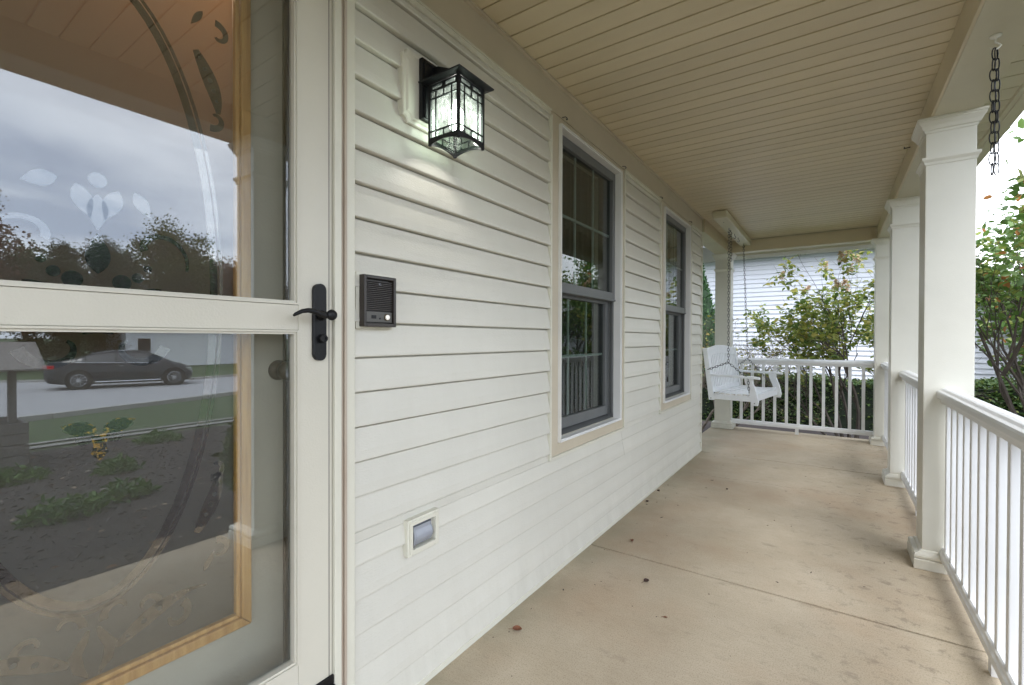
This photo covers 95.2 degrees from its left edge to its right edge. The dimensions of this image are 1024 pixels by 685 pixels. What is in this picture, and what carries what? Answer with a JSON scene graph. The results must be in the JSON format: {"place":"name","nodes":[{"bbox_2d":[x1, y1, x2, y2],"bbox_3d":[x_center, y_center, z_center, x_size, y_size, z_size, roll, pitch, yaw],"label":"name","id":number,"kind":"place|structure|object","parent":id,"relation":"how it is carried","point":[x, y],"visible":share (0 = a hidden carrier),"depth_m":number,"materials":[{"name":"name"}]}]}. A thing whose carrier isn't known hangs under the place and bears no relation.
{"place":"outdoors","nodes":[
{"label":"outdoors","id":0,"kind":"place"},
{"bbox_2d":[976,111,1023,274],"label":"sky","id":1,"kind":"structure","parent":0,"point":[1009,149],"materials":[{"name":"white"}]},
{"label":"ground","id":2,"kind":"structure","parent":0,"visible":0},
{"bbox_2d":[355,0,703,684],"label":"house","id":3,"kind":"structure","parent":2,"relation":"on","point":[494,456],"depth_m":1.90,"materials":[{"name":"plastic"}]},
{"bbox_2d":[316,0,354,684],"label":"door frame","id":4,"kind":"object","parent":3,"relation":"attached to","point":[343,343],"visible":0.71,"depth_m":1.30,"materials":[{"name":"white wood"}]},
{"bbox_2d":[0,0,289,684],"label":"front door","id":5,"kind":"structure","parent":4,"relation":"attached to","point":[144,503],"depth_m":1.05,"materials":[{"name":"paint"}]},
{"bbox_2d":[77,0,282,684],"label":"door panel","id":6,"kind":"structure","parent":5,"relation":"in","point":[243,655],"depth_m":1.27,"materials":[{"name":"paint"}]},
{"bbox_2d":[0,0,336,684],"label":"storm door","id":7,"kind":"structure","parent":4,"relation":"attached to","point":[304,315],"depth_m":1.21,"materials":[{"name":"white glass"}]},
{"bbox_2d":[355,271,395,328],"bbox_3d":[-0.408,-0.123,1.402,0.041,0.165,0.135,0,1,34],"label":"intercom","id":8,"kind":"object","parent":3,"relation":"attached to","point":[375,301],"visible":0.98,"depth_m":1.39,"materials":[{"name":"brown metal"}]},
{"bbox_2d":[402,507,438,557],"bbox_3d":[-0.301,0.635,1.569,0.038,0.120,0.144,0,1,34],"label":"outlet box","id":9,"kind":"object","parent":3,"relation":"attached to","point":[421,531],"visible":1,"depth_m":1.55,"materials":[{"name":"white plastic"}]},
{"bbox_2d":[397,48,493,158],"bbox_3d":[-0.201,-0.788,1.540,0.216,0.303,0.268,0,1,34],"label":"wall lantern","id":10,"kind":"object","parent":3,"relation":"attached to","point":[432,99],"depth_m":1.51,"materials":[{"name":"black metal"}]},
{"bbox_2d":[562,157,591,238],"bbox_3d":[0.293,-0.955,2.789,0.020,0.589,0.980,0,1,34],"label":"valance","id":11,"kind":"object","parent":3,"relation":"attached to","point":[583,197],"visible":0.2,"depth_m":2.98,"materials":[{"name":"fabric"}]},
{"bbox_2d":[545,111,625,460],"bbox_3d":[0.408,-0.277,2.714,0.163,1.708,0.982,0,1,34],"label":"window","id":12,"kind":"structure","parent":3,"relation":"in","point":[609,296],"depth_m":2.80,"materials":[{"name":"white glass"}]},
{"bbox_2d":[589,239,669,407],"bbox_3d":[-1.026,-0.192,4.442,4.085,2.650,3.865,0,1,34],"label":"interior room","id":13,"kind":"object","parent":3,"relation":"attached to","point":[592,348],"depth_m":5.42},
{"bbox_2d":[561,226,589,415],"bbox_3d":[0.249,-0.200,2.824,0.045,2.100,0.980,0,1,34],"label":"curtain","id":14,"kind":"object","parent":13,"relation":"hanging from","point":[576,346],"visible":0.06,"depth_m":3.07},
{"bbox_2d":[668,229,669,273],"bbox_3d":[1.288,-0.964,4.237,0.020,0.589,0.980,0,1,34],"label":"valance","id":15,"kind":"object","parent":3,"relation":"attached to","point":[668,250],"visible":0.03,"depth_m":4.63,"materials":[{"name":"fabric"}]},
{"bbox_2d":[657,200,691,413],"bbox_3d":[1.402,-0.286,4.163,0.163,1.708,0.982,0,1,34],"label":"window","id":16,"kind":"structure","parent":3,"relation":"in","point":[681,310],"depth_m":4.45,"materials":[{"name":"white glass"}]},
{"bbox_2d":[472,0,1023,262],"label":"porch ceiling","id":17,"kind":"structure","parent":3,"relation":"attached to","point":[773,128],"depth_m":2.33,"materials":[{"name":"vinyl"},{"name":"paint"}]},
{"bbox_2d":[713,210,750,246],"bbox_3d":[2.497,-1.230,5.253,0.130,0.127,1.660,0,1,34],"label":"swing support","id":18,"kind":"object","parent":17,"relation":"attached to","point":[726,221],"visible":0.98,"depth_m":4.98,"materials":[{"name":"white paint"}]},
{"bbox_2d":[703,234,782,405],"bbox_3d":[2.660,-0.269,5.355,0.576,1.840,1.058,1,1,42],"label":"porch swing","id":19,"kind":"object","parent":18,"relation":"hanging from","point":[722,371],"visible":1,"depth_m":5.29,"materials":[{"name":"wood"}]},
{"bbox_2d":[988,32,1002,175],"bbox_3d":[1.784,-0.875,1.729,0.036,0.516,0.035,0,1,34],"label":"plant hanger chain","id":20,"kind":"object","parent":17,"relation":"hanging from","point":[995,36],"visible":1,"depth_m":1.73,"materials":[{"name":"paint"}]},
{"bbox_2d":[702,263,714,373],"bbox_3d":[4.059,-0.242,10.471,1.895,3.657,1.925,0,1,34],"label":"arborvitae","id":21,"kind":"object","parent":2,"relation":"on","point":[708,307],"visible":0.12,"depth_m":10.04,"materials":[{"name":"green plant"}]},
{"bbox_2d":[425,426,1001,684],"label":"porch floor","id":22,"kind":"structure","parent":2,"relation":"on","point":[714,561],"depth_m":2.15,"materials":[{"name":"concrete"}]},
{"bbox_2d":[513,625,521,629],"bbox_3d":[0.012,1.149,1.880,0.054,0.011,0.028,0,0,6],"label":"fallen leaf","id":23,"kind":"object","parent":22,"relation":"on","point":[516,627],"visible":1,"depth_m":1.89,"materials":[{"name":"red plant"}]},
{"bbox_2d":[492,471,884,637],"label":"floor litter","id":24,"kind":"object","parent":22,"relation":"on","point":[661,517],"visible":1,"depth_m":2.60,"materials":[{"name":"brown plant"}]},
{"bbox_2d":[711,253,736,429],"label":"porch column","id":25,"kind":"structure","parent":22,"relation":"on","point":[722,413],"depth_m":6.17,"materials":[{"name":"paint"}]},
{"bbox_2d":[731,358,873,435],"bbox_3d":[3.520,0.670,5.776,1.491,0.930,0.090,0,1,34],"label":"porch railing","id":26,"kind":"object","parent":22,"relation":"on","point":[836,364],"visible":0.96,"depth_m":5.68,"materials":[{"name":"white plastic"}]},
{"bbox_2d":[869,237,889,445],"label":"porch column","id":27,"kind":"structure","parent":22,"relation":"on","point":[881,246],"depth_m":5.18,"materials":[{"name":"paint"}]},
{"bbox_2d":[881,362,888,450],"bbox_3d":[3.679,0.681,4.521,0.090,0.930,1.557,0,1,34],"label":"porch railing","id":28,"kind":"object","parent":22,"relation":"on","point":[884,365],"visible":0.18,"depth_m":4.96,"materials":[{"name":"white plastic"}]},
{"bbox_2d":[882,195,919,487],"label":"porch column","id":29,"kind":"structure","parent":22,"relation":"on","point":[903,227],"depth_m":3.73,"materials":[{"name":"paint"}]},
{"bbox_2d":[899,370,917,515],"bbox_3d":[2.715,0.689,3.118,0.090,0.930,1.466,0,1,34],"label":"porch railing","id":30,"kind":"object","parent":22,"relation":"on","point":[909,473],"visible":0.38,"depth_m":3.35,"materials":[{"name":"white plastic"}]},
{"bbox_2d":[907,105,989,574],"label":"porch column","id":31,"kind":"structure","parent":22,"relation":"on","point":[946,170],"depth_m":2.37,"materials":[{"name":"paint"}]},
{"bbox_2d":[936,388,1023,684],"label":"porch railing","id":32,"kind":"object","parent":22,"relation":"on","point":[981,552],"visible":1,"depth_m":1.68,"materials":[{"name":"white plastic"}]},
{"bbox_2d":[702,420,868,439],"bbox_3d":[2.040,1.431,8.676,7.870,0.230,2.600,0,1,34],"label":"mulch border","id":33,"kind":"object","parent":2,"relation":"on","point":[708,425],"visible":0.03,"depth_m":7.81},
{"bbox_2d":[702,328,803,430],"bbox_3d":[3.289,0.495,7.701,2.920,1.923,1.587,0,0,18],"label":"twiggy shrub","id":34,"kind":"object","parent":33,"relation":"on","point":[712,411],"visible":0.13,"depth_m":7.27,"materials":[{"name":"green plant"}]},
{"bbox_2d":[702,315,834,434],"bbox_3d":[3.609,0.430,7.481,2.546,2.105,1.822,0,1,22],"label":"twiggy shrub","id":35,"kind":"object","parent":33,"relation":"on","point":[745,373],"visible":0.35,"depth_m":7.33,"materials":[{"name":"green plant"}]},
{"bbox_2d":[702,367,1023,430],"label":"hedge","id":36,"kind":"object","parent":2,"relation":"on","point":[991,388],"visible":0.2,"depth_m":8.17,"materials":[{"name":"green plant"}]},
{"bbox_2d":[703,246,1023,386],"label":"neighbour house","id":37,"kind":"structure","parent":2,"relation":"on","point":[759,272],"depth_m":10.44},
{"bbox_2d":[740,249,999,438],"bbox_3d":[4.740,-0.105,6.436,2.957,3.069,2.993,0,0,12],"label":"hydrangea tree","id":38,"kind":"object","parent":2,"relation":"on","point":[828,333],"visible":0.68,"depth_m":6.31,"materials":[{"name":"green plant"}]},
{"bbox_2d":[975,190,1023,380],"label":"ornamental tree","id":39,"kind":"object","parent":2,"relation":"on","point":[989,239],"visible":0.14,"depth_m":7.84,"materials":[{"name":"green plant"}]},
{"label":"mulch bed","id":40,"kind":"structure","parent":0,"visible":0},
{"bbox_2d":[975,118,1023,414],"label":"ornamental tree","id":41,"kind":"object","parent":40,"relation":"on","point":[988,283],"visible":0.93,"depth_m":3.89,"materials":[{"name":"green plant"}]}
]}

